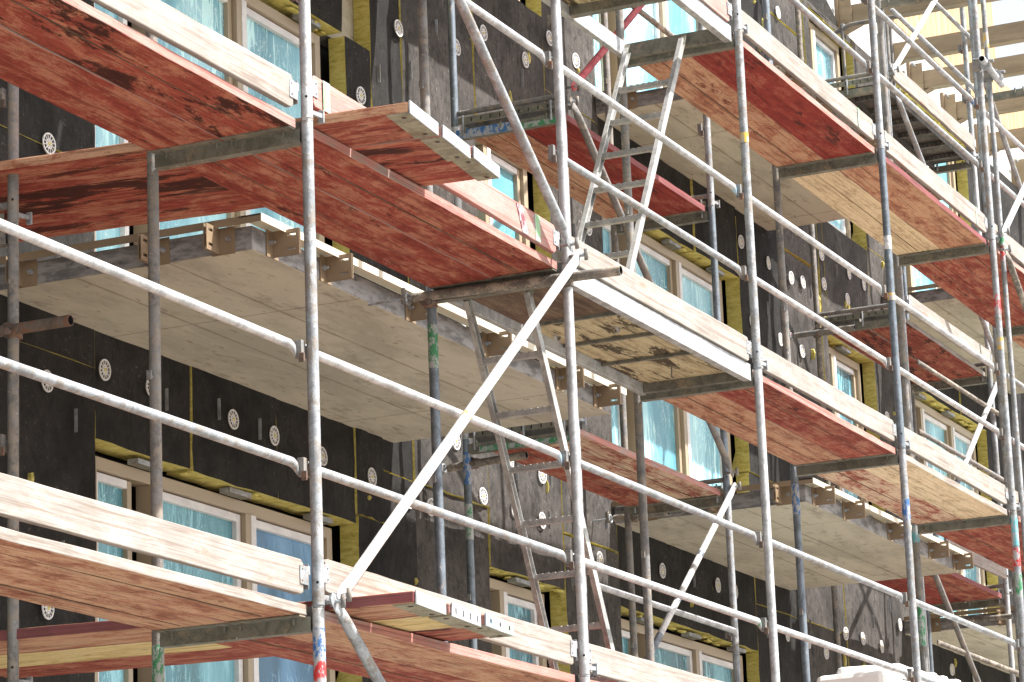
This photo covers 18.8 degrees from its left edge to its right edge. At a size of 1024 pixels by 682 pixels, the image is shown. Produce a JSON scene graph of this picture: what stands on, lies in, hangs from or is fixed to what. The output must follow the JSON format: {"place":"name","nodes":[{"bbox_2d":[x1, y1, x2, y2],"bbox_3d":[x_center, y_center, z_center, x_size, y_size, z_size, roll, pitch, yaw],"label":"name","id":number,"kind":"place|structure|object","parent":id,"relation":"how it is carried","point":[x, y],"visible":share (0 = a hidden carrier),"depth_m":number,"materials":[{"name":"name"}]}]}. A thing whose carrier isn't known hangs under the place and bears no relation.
{"place":"outdoors","nodes":[
{"label":"outdoors","id":0,"kind":"place"},
{"bbox_2d":[992,0,1023,89],"label":"sky","id":1,"kind":"structure","parent":0,"point":[1003,11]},
{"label":"ground","id":2,"kind":"structure","parent":0,"visible":0},
{"bbox_2d":[151,607,325,681],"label":"scaffold frame","id":3,"kind":"object","parent":2,"relation":"on","point":[314,625],"visible":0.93,"depth_m":12.19,"materials":[{"name":"grey metal"}]},
{"bbox_2d":[0,569,231,633],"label":"deck board","id":4,"kind":"object","parent":3,"relation":"on","point":[77,599],"visible":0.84,"depth_m":11.64,"materials":[{"name":"wood"}]},
{"bbox_2d":[0,527,306,625],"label":"deck board","id":5,"kind":"object","parent":3,"relation":"on","point":[39,557],"visible":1,"depth_m":11.18,"materials":[{"name":"wood"}]},
{"bbox_2d":[146,120,335,607],"bbox_3d":[-1.122,0.128,12.507,0.782,1.998,0.188,-8,-15,23],"label":"scaffold frame","id":6,"kind":"object","parent":3,"relation":"on","point":[309,353],"visible":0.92,"depth_m":12.52,"materials":[{"name":"grey metal"}]},
{"bbox_2d":[0,24,224,154],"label":"deck board","id":7,"kind":"object","parent":6,"relation":"on","point":[45,74],"visible":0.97,"depth_m":12.09,"materials":[{"name":"wood"}]},
{"bbox_2d":[0,0,295,141],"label":"deck board","id":8,"kind":"object","parent":6,"relation":"on","point":[102,44],"visible":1,"depth_m":11.76,"materials":[{"name":"wood"}]},
{"bbox_2d":[0,218,295,356],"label":"guard rail","id":9,"kind":"object","parent":6,"relation":"attached to","point":[24,234],"visible":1,"depth_m":11.27,"materials":[{"name":"metal"}]},
{"bbox_2d":[0,356,298,474],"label":"guard rail","id":10,"kind":"object","parent":6,"relation":"attached to","point":[18,368],"visible":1,"depth_m":11.16,"materials":[{"name":"metal"}]},
{"bbox_2d":[0,473,309,594],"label":"toe board","id":11,"kind":"object","parent":6,"relation":"attached to","point":[29,502],"visible":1,"depth_m":11.02,"materials":[{"name":"beige wood"}]},
{"bbox_2d":[145,0,324,123],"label":"scaffold frame","id":12,"kind":"object","parent":6,"relation":"on","point":[308,112],"visible":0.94,"depth_m":12.63,"materials":[{"name":"grey metal"}]},
{"bbox_2d":[91,0,298,106],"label":"toe board","id":13,"kind":"object","parent":12,"relation":"attached to","point":[165,22],"visible":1,"depth_m":11.93,"materials":[{"name":"beige wood"}]},
{"bbox_2d":[454,0,578,251],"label":"diagonal brace","id":14,"kind":"object","parent":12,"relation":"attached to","point":[507,105],"visible":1,"depth_m":14.41,"materials":[{"name":"metal"}]},
{"bbox_2d":[0,0,1023,681],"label":"apartment building","id":15,"kind":"structure","parent":2,"relation":"on","point":[228,378],"depth_m":19.43,"materials":[{"name":"black"}]},
{"bbox_2d":[0,202,32,681],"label":"scaffold frame","id":16,"kind":"object","parent":15,"relation":"attached to","point":[9,446],"visible":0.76,"depth_m":12.94,"materials":[{"name":"grey metal"}]},
{"bbox_2d":[0,83,31,224],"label":"scaffold frame","id":17,"kind":"object","parent":16,"relation":"on","point":[10,101],"visible":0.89,"depth_m":13.22,"materials":[{"name":"grey metal"}]},
{"bbox_2d":[94,0,324,256],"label":"window","id":18,"kind":"structure","parent":15,"relation":"in","point":[254,25],"depth_m":17.70,"materials":[{"name":"beige"}]},
{"bbox_2d":[95,456,334,681],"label":"window","id":19,"kind":"structure","parent":15,"relation":"in","point":[187,505],"depth_m":16.71,"materials":[{"name":"beige"}]},
{"bbox_2d":[475,140,529,352],"bbox_3d":[-0.101,-0.392,20.672,0.110,1.915,0.950,-8,-15,23],"label":"window","id":20,"kind":"structure","parent":15,"relation":"in","point":[512,182],"depth_m":21.06,"materials":[{"name":"beige"}]},
{"bbox_2d":[490,577,546,666],"bbox_3d":[0.039,2.513,19.956,0.170,1.945,0.950,-8,-15,23],"label":"window","id":21,"kind":"structure","parent":15,"relation":"in","point":[506,599],"depth_m":20.18,"materials":[{"name":"beige"}]},
{"bbox_2d":[462,420,590,676],"bbox_3d":[0.095,1.482,18.507,0.782,2.099,0.188,-8,-15,23],"label":"scaffold frame","id":22,"kind":"object","parent":15,"relation":"attached to","point":[473,448],"visible":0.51,"depth_m":18.68,"materials":[{"name":"grey metal"}]},
{"bbox_2d":[451,94,585,439],"bbox_3d":[0.019,-0.461,18.978,0.782,2.099,0.188,-8,-15,23],"label":"scaffold frame","id":23,"kind":"object","parent":22,"relation":"on","point":[499,128],"visible":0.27,"depth_m":19.16,"materials":[{"name":"grey metal"}]},
{"bbox_2d":[447,0,571,126],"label":"scaffold frame","id":24,"kind":"object","parent":23,"relation":"on","point":[452,58],"visible":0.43,"depth_m":19.39,"materials":[{"name":"grey metal"}]},
{"bbox_2d":[565,96,738,476],"bbox_3d":[0.923,-0.295,19.928,0.095,1.986,2.572,-8,-15,23],"label":"diagonal brace","id":25,"kind":"object","parent":24,"relation":"attached to","point":[592,149],"visible":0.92,"depth_m":19.50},
{"bbox_2d":[517,109,704,218],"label":"deck board","id":26,"kind":"object","parent":23,"relation":"on","point":[668,200],"visible":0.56,"depth_m":20.27,"materials":[{"name":"wood"}]},
{"bbox_2d":[644,482,740,658],"bbox_3d":[1.014,1.688,19.481,0.095,2.033,2.580,-8,-15,23],"label":"diagonal brace","id":27,"kind":"object","parent":22,"relation":"attached to","point":[691,572],"visible":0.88,"depth_m":19.91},
{"bbox_2d":[593,0,705,96],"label":"window","id":28,"kind":"structure","parent":15,"relation":"in","point":[667,13],"depth_m":23.87,"materials":[{"name":"beige"}]},
{"bbox_2d":[602,217,732,488],"bbox_3d":[1.160,0.318,23.252,0.170,2.235,2.600,-8,-15,23],"label":"window","id":29,"kind":"structure","parent":15,"relation":"in","point":[675,438],"depth_m":23.46,"materials":[{"name":"beige"}]},
{"bbox_2d":[624,478,740,681],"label":"scaffold frame","id":30,"kind":"object","parent":15,"relation":"attached to","point":[668,508],"visible":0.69,"depth_m":20.88,"materials":[{"name":"grey metal"}]},
{"bbox_2d":[475,432,666,507],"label":"deck board","id":31,"kind":"object","parent":30,"relation":"on","point":[609,489],"visible":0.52,"depth_m":20.17,"materials":[{"name":"wood"}]},
{"bbox_2d":[525,425,720,501],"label":"deck board","id":32,"kind":"object","parent":30,"relation":"on","point":[597,451],"visible":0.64,"depth_m":19.82,"materials":[{"name":"wood"}]},
{"bbox_2d":[611,194,735,491],"bbox_3d":[1.088,0.050,21.259,0.782,2.099,0.188,-8,-15,23],"label":"scaffold frame","id":33,"kind":"object","parent":30,"relation":"on","point":[701,217],"visible":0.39,"depth_m":21.27,"materials":[{"name":"grey metal"}]},
{"bbox_2d":[464,117,653,225],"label":"deck board","id":34,"kind":"object","parent":33,"relation":"on","point":[507,146],"visible":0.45,"depth_m":20.08,"materials":[{"name":"wood"}]},
{"bbox_2d":[601,12,719,207],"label":"scaffold frame","id":35,"kind":"object","parent":33,"relation":"on","point":[704,129],"visible":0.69,"depth_m":21.44,"materials":[{"name":"grey metal"}]},
{"bbox_2d":[621,617,745,681],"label":"window","id":36,"kind":"structure","parent":15,"relation":"in","point":[674,651],"depth_m":22.94,"materials":[{"name":"beige"}]},
{"bbox_2d":[633,369,779,681],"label":"scaffold frame","id":37,"kind":"object","parent":15,"relation":"attached to","point":[764,541],"visible":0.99,"depth_m":17.25,"materials":[{"name":"grey metal"}]},
{"bbox_2d":[448,261,750,395],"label":"access platform","id":38,"kind":"structure","parent":37,"relation":"on","point":[644,351],"depth_m":16.41,"materials":[{"name":"wood"}]},
{"bbox_2d":[463,290,618,681],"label":"ladder","id":39,"kind":"object","parent":38,"relation":"hanging from","point":[496,416],"visible":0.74,"depth_m":15.33,"materials":[{"name":"metal"}]},
{"bbox_2d":[588,644,722,681],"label":"toe board","id":40,"kind":"object","parent":37,"relation":"attached to","point":[617,666],"visible":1,"depth_m":15.06,"materials":[{"name":"beige wood"}]},
{"bbox_2d":[569,454,756,543],"bbox_3d":[0.807,0.830,15.903,0.039,0.077,2.593,-8,-15,23],"label":"guard rail","id":41,"kind":"object","parent":37,"relation":"attached to","point":[623,481],"visible":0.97,"depth_m":15.84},
{"bbox_2d":[573,553,761,630],"bbox_3d":[0.826,1.296,15.790,0.039,0.077,2.593,-8,-15,23],"label":"guard rail","id":42,"kind":"object","parent":37,"relation":"attached to","point":[620,574],"visible":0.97,"depth_m":15.72,"materials":[{"name":"grey metal"}]},
{"bbox_2d":[617,31,767,369],"bbox_3d":[1.015,-0.757,17.699,0.782,1.998,0.188,-8,-15,23],"label":"scaffold frame","id":43,"kind":"object","parent":37,"relation":"on","point":[749,275],"visible":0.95,"depth_m":17.64,"materials":[{"name":"grey metal"}]},
{"bbox_2d":[541,0,731,59],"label":"access platform","id":44,"kind":"structure","parent":43,"relation":"on","point":[578,13],"depth_m":17.54,"materials":[{"name":"metal"}]},
{"bbox_2d":[553,34,686,341],"bbox_3d":[0.609,-0.883,17.061,0.402,2.042,1.354,-8,-15,23],"label":"ladder","id":45,"kind":"object","parent":44,"relation":"hanging from","point":[586,223],"visible":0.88,"depth_m":17.19,"materials":[{"name":"metal"}]},
{"bbox_2d":[556,150,741,277],"bbox_3d":[0.750,-0.646,16.261,0.039,0.077,2.593,-8,-15,23],"label":"guard rail","id":46,"kind":"object","parent":43,"relation":"attached to","point":[633,203],"visible":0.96,"depth_m":16.20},
{"bbox_2d":[563,65,736,195],"bbox_3d":[0.732,-1.112,16.373,0.039,0.077,2.593,-8,-15,23],"label":"guard rail","id":47,"kind":"object","parent":43,"relation":"attached to","point":[633,118],"visible":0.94,"depth_m":16.31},
{"bbox_2d":[571,236,751,360],"bbox_3d":[0.791,-0.201,16.155,0.041,0.143,2.620,-8,-15,23],"label":"toe board","id":48,"kind":"object","parent":43,"relation":"attached to","point":[662,302],"visible":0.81,"depth_m":16.19,"materials":[{"name":"beige wood"}]},
{"bbox_2d":[692,32,874,161],"bbox_3d":[1.673,-1.477,19.030,0.333,0.055,2.616,-8,-15,23],"label":"deck board","id":49,"kind":"object","parent":43,"relation":"on","point":[775,94],"visible":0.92,"depth_m":19.05,"materials":[{"name":"wood"}]},
{"bbox_2d":[809,21,850,238],"bbox_3d":[2.816,-1.898,27.783,0.170,1.945,1.040,-8,-15,23],"label":"window","id":50,"kind":"structure","parent":15,"relation":"in","point":[825,62],"depth_m":28.06,"materials":[{"name":"beige"}]},
{"bbox_2d":[828,345,868,515],"bbox_3d":[2.930,1.026,27.075,0.170,1.945,1.040,-8,-15,23],"label":"window","id":51,"kind":"structure","parent":15,"relation":"in","point":[844,372],"depth_m":27.39,"materials":[{"name":"beige"}]},
{"bbox_2d":[790,449,921,681],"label":"scaffold frame","id":52,"kind":"object","parent":15,"relation":"attached to","point":[909,601],"visible":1,"depth_m":19.65,"materials":[{"name":"grey metal"}]},
{"bbox_2d":[663,393,844,466],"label":"deck board","id":53,"kind":"object","parent":52,"relation":"on","point":[730,416],"visible":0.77,"depth_m":18.72,"materials":[{"name":"wood"}]},
{"bbox_2d":[717,369,894,460],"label":"deck board","id":54,"kind":"object","parent":52,"relation":"on","point":[796,413],"visible":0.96,"depth_m":18.62,"materials":[{"name":"wood"}]},
{"bbox_2d":[772,148,909,449],"bbox_3d":[2.121,-0.228,20.060,0.782,1.998,0.188,-8,-15,23],"label":"scaffold frame","id":55,"kind":"object","parent":52,"relation":"on","point":[888,293],"visible":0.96,"depth_m":20.09,"materials":[{"name":"grey metal"}]},
{"bbox_2d":[639,57,825,169],"bbox_3d":[1.369,-1.433,19.163,0.339,0.055,2.616,-8,-15,23],"label":"deck board","id":56,"kind":"object","parent":55,"relation":"on","point":[706,92],"visible":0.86,"depth_m":19.19,"materials":[{"name":"wood"}]},
{"bbox_2d":[752,196,881,295],"bbox_3d":[1.841,-0.582,18.741,0.039,0.077,2.578,-8,-15,23],"label":"guard rail","id":57,"kind":"object","parent":55,"relation":"attached to","point":[764,208],"visible":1,"depth_m":18.71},
{"bbox_2d":[751,345,896,441],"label":"toe board","id":58,"kind":"object","parent":55,"relation":"attached to","point":[802,381],"visible":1,"depth_m":18.46,"materials":[{"name":"beige wood"}]},
{"bbox_2d":[762,0,889,165],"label":"scaffold frame","id":59,"kind":"object","parent":55,"relation":"on","point":[873,69],"visible":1,"depth_m":20.25,"materials":[{"name":"grey metal"}]},
{"bbox_2d":[732,10,875,140],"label":"toe board","id":60,"kind":"object","parent":59,"relation":"attached to","point":[773,48],"visible":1,"depth_m":18.93,"materials":[{"name":"beige wood"}]},
{"bbox_2d":[840,149,986,250],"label":"deck board","id":61,"kind":"object","parent":55,"relation":"on","point":[918,207],"visible":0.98,"depth_m":21.43,"materials":[{"name":"wood"}]},
{"bbox_2d":[831,576,929,671],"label":"scaffold frame","id":62,"kind":"object","parent":15,"relation":"attached to","point":[836,623],"depth_m":24.91,"materials":[{"name":"grey metal"}]},
{"bbox_2d":[815,303,920,539],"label":"scaffold frame","id":63,"kind":"object","parent":62,"relation":"on","point":[872,324],"visible":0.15,"depth_m":25.37,"materials":[{"name":"grey metal"}]},
{"bbox_2d":[808,70,908,324],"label":"scaffold frame","id":64,"kind":"object","parent":63,"relation":"on","point":[856,92],"visible":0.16,"depth_m":25.73,"materials":[{"name":"grey metal"}]},
{"bbox_2d":[795,0,892,81],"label":"scaffold frame","id":65,"kind":"object","parent":64,"relation":"on","point":[799,33],"visible":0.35,"depth_m":26.09,"materials":[{"name":"grey metal"}]},
{"bbox_2d":[888,63,975,150],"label":"toe board","id":66,"kind":"object","parent":65,"relation":"attached to","point":[930,105],"visible":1,"depth_m":26.79,"materials":[{"name":"beige wood"}]},
{"bbox_2d":[848,83,968,169],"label":"ladder","id":67,"kind":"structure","parent":64,"relation":"on","point":[935,146],"depth_m":27.10,"materials":[{"name":"black"}]},
{"bbox_2d":[863,313,984,380],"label":"deck board","id":68,"kind":"object","parent":63,"relation":"on","point":[929,350],"visible":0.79,"depth_m":26.58,"materials":[{"name":"wood"}]},
{"bbox_2d":[914,573,1001,602],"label":"deck board","id":69,"kind":"object","parent":62,"relation":"on","point":[962,587],"visible":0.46,"depth_m":26.44,"materials":[{"name":"wood"}]},
{"bbox_2d":[915,393,986,617],"bbox_3d":[4.162,1.753,29.659,0.170,2.235,2.440,-8,-15,23],"label":"window","id":70,"kind":"structure","parent":15,"relation":"in","point":[928,420],"depth_m":30.11,"materials":[{"name":"beige"}]},
{"bbox_2d":[911,511,1023,681],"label":"scaffold frame","id":71,"kind":"object","parent":15,"relation":"attached to","point":[1011,520],"visible":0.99,"depth_m":22.03,"materials":[{"name":"grey metal"}]},
{"bbox_2d":[817,460,961,525],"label":"deck board","id":72,"kind":"object","parent":71,"relation":"on","point":[874,489],"visible":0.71,"depth_m":21.06,"materials":[{"name":"wood"}]},
{"bbox_2d":[864,449,1006,520],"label":"deck board","id":73,"kind":"object","parent":71,"relation":"on","point":[927,484],"visible":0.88,"depth_m":20.98,"materials":[{"name":"wood"}]},
{"bbox_2d":[893,240,1019,510],"bbox_3d":[3.206,0.290,22.376,0.782,1.998,0.188,-8,-15,23],"label":"scaffold frame","id":74,"kind":"object","parent":71,"relation":"on","point":[1000,369],"visible":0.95,"depth_m":22.41,"materials":[{"name":"grey metal"}]},
{"bbox_2d":[792,161,941,257],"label":"deck board","id":75,"kind":"object","parent":74,"relation":"on","point":[845,196],"visible":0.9,"depth_m":21.45,"materials":[{"name":"wood"}]},
{"bbox_2d":[875,0,998,253],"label":"scaffold frame","id":76,"kind":"object","parent":74,"relation":"on","point":[979,105],"visible":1,"depth_m":22.78,"materials":[{"name":"grey metal"}]},
{"bbox_2d":[876,130,987,232],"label":"toe board","id":77,"kind":"object","parent":76,"relation":"attached to","point":[899,154],"visible":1,"depth_m":21.28,"materials":[{"name":"beige wood"}]},
{"bbox_2d":[896,427,1008,504],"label":"toe board","id":78,"kind":"object","parent":74,"relation":"attached to","point":[931,453],"visible":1,"depth_m":20.82,"materials":[{"name":"beige wood"}]},
{"bbox_2d":[955,240,1023,311],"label":"deck board","id":79,"kind":"object","parent":74,"relation":"on","point":[978,266],"visible":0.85,"depth_m":23.23,"materials":[{"name":"wood"}]},
{"bbox_2d":[980,0,1023,556],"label":"clamped tube","id":80,"kind":"object","parent":71,"relation":"attached to","point":[1003,266],"visible":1,"depth_m":22.61,"materials":[{"name":"grey metal"}]},
{"bbox_2d":[926,584,1015,681],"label":"scaffold frame","id":81,"kind":"object","parent":15,"relation":"attached to","point":[1005,601],"visible":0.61,"depth_m":27.10,"materials":[{"name":"grey metal"}]},
{"bbox_2d":[910,363,1011,594],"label":"scaffold frame","id":82,"kind":"object","parent":81,"relation":"on","point":[988,379],"visible":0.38,"depth_m":27.52,"materials":[{"name":"grey metal"}]},
{"bbox_2d":[822,318,943,385],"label":"deck board","id":83,"kind":"object","parent":82,"relation":"on","point":[876,342],"visible":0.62,"depth_m":26.28,"materials":[{"name":"wood"}]},
{"bbox_2d":[1011,571,1023,681],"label":"scaffold frame","id":84,"kind":"object","parent":15,"relation":"attached to","point":[1016,624],"visible":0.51,"depth_m":24.50,"materials":[{"name":"grey metal"}]},
{"bbox_2d":[936,520,1023,573],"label":"deck board","id":85,"kind":"object","parent":84,"relation":"on","point":[988,546],"visible":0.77,"depth_m":23.20,"materials":[{"name":"wood"}]},
{"bbox_2d":[992,327,1023,510],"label":"scaffold frame","id":86,"kind":"object","parent":84,"relation":"on","point":[1017,331],"visible":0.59,"depth_m":24.94,"materials":[{"name":"grey metal"}]},
{"bbox_2d":[911,250,1023,329],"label":"deck board","id":87,"kind":"object","parent":86,"relation":"on","point":[962,284],"visible":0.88,"depth_m":23.70,"materials":[{"name":"wood"}]},
{"bbox_2d":[579,677,589,681],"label":"scaffold frame","id":88,"kind":"object","parent":2,"relation":"on","point":[584,679],"visible":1,"depth_m":14.44,"materials":[{"name":"grey metal"}]},
{"bbox_2d":[216,636,476,681],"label":"deck board","id":89,"kind":"object","parent":88,"relation":"on","point":[293,649],"visible":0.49,"depth_m":13.35,"materials":[{"name":"wood"}]},
{"bbox_2d":[325,593,385,681],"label":"diagonal brace","id":90,"kind":"object","parent":88,"relation":"attached to","point":[359,645],"visible":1,"depth_m":12.21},
{"bbox_2d":[285,606,574,681],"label":"deck board","id":91,"kind":"object","parent":88,"relation":"on","point":[407,648],"visible":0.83,"depth_m":13.34,"materials":[{"name":"wood"}]},
{"bbox_2d":[0,590,445,653],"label":"cross board","id":92,"kind":"object","parent":91,"relation":"on","point":[361,608],"visible":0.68,"depth_m":12.61,"materials":[{"name":"wood"}]},
{"bbox_2d":[0,602,480,668],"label":"cross board","id":93,"kind":"object","parent":91,"relation":"on","point":[457,616],"visible":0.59,"depth_m":13.05,"materials":[{"name":"wood"}]},
{"bbox_2d":[0,613,513,677],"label":"cross board","id":94,"kind":"object","parent":91,"relation":"on","point":[492,626],"visible":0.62,"depth_m":13.41,"materials":[{"name":"wood"}]},
{"bbox_2d":[426,264,597,676],"bbox_3d":[-0.022,0.654,14.855,0.782,1.998,0.188,-8,-15,23],"label":"scaffold frame","id":95,"kind":"object","parent":88,"relation":"on","point":[576,559],"visible":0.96,"depth_m":14.80,"materials":[{"name":"grey metal"}]},
{"bbox_2d":[184,155,494,289],"bbox_3d":[-0.771,-0.549,13.964,0.338,0.055,2.601,-8,-15,23],"label":"deck board","id":96,"kind":"object","parent":95,"relation":"on","point":[266,184],"visible":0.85,"depth_m":13.95,"materials":[{"name":"wood"}]},
{"bbox_2d":[254,121,557,280],"bbox_3d":[-0.467,-0.593,13.832,0.334,0.055,2.601,-8,-15,23],"label":"deck board","id":97,"kind":"object","parent":95,"relation":"on","point":[345,173],"visible":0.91,"depth_m":13.81,"materials":[{"name":"wood"}]},
{"bbox_2d":[0,100,438,195],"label":"cross board","id":98,"kind":"object","parent":97,"relation":"on","point":[409,119],"visible":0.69,"depth_m":13.00,"materials":[{"name":"wood"}]},
{"bbox_2d":[0,125,470,219],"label":"cross board","id":99,"kind":"object","parent":97,"relation":"on","point":[447,144],"visible":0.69,"depth_m":13.42,"materials":[{"name":"wood"}]},
{"bbox_2d":[5,145,499,241],"bbox_3d":[-1.266,-0.638,13.747,2.449,0.060,0.353,-7,-14,18],"label":"cross board","id":100,"kind":"object","parent":97,"relation":"on","point":[479,165],"visible":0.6,"depth_m":13.79,"materials":[{"name":"wood"}]},
{"bbox_2d":[305,344,561,465],"bbox_3d":[-0.298,0.302,13.542,0.039,0.077,2.563,-8,-15,23],"label":"guard rail","id":101,"kind":"object","parent":95,"relation":"attached to","point":[339,364],"visible":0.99,"depth_m":13.40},
{"bbox_2d":[307,460,566,564],"bbox_3d":[-0.280,0.768,13.430,0.039,0.077,2.563,-8,-15,23],"label":"guard rail","id":102,"kind":"object","parent":95,"relation":"attached to","point":[331,475],"visible":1,"depth_m":13.38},
{"bbox_2d":[324,559,577,664],"bbox_3d":[-0.241,1.189,13.330,0.041,0.164,2.590,-8,-15,23],"label":"toe board","id":103,"kind":"object","parent":95,"relation":"attached to","point":[543,642],"visible":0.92,"depth_m":13.71,"materials":[{"name":"beige wood"}]},
{"bbox_2d":[368,265,622,308],"bbox_3d":[-0.091,-0.264,15.017,1.353,0.105,0.146,-8,-15,23],"label":"anchor tube","id":104,"kind":"object","parent":95,"relation":"attached to","point":[426,299],"visible":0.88,"depth_m":14.98,"materials":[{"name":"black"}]},
{"bbox_2d":[417,0,579,265],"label":"scaffold frame","id":105,"kind":"object","parent":95,"relation":"on","point":[554,63],"visible":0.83,"depth_m":15.14,"materials":[{"name":"grey metal"}]},
{"bbox_2d":[312,76,559,252],"bbox_3d":[-0.316,-0.759,13.801,0.041,0.195,2.590,-8,-15,23],"label":"toe board","id":106,"kind":"object","parent":105,"relation":"attached to","point":[484,197],"visible":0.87,"depth_m":14.23,"materials":[{"name":"beige wood"}]},
{"bbox_2d":[329,248,588,601],"bbox_3d":[-0.177,0.295,13.534,0.095,2.046,2.632,-8,-15,24],"label":"diagonal brace","id":107,"kind":"object","parent":105,"relation":"attached to","point":[360,567],"visible":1,"depth_m":13.31,"materials":[{"name":"grey metal"}]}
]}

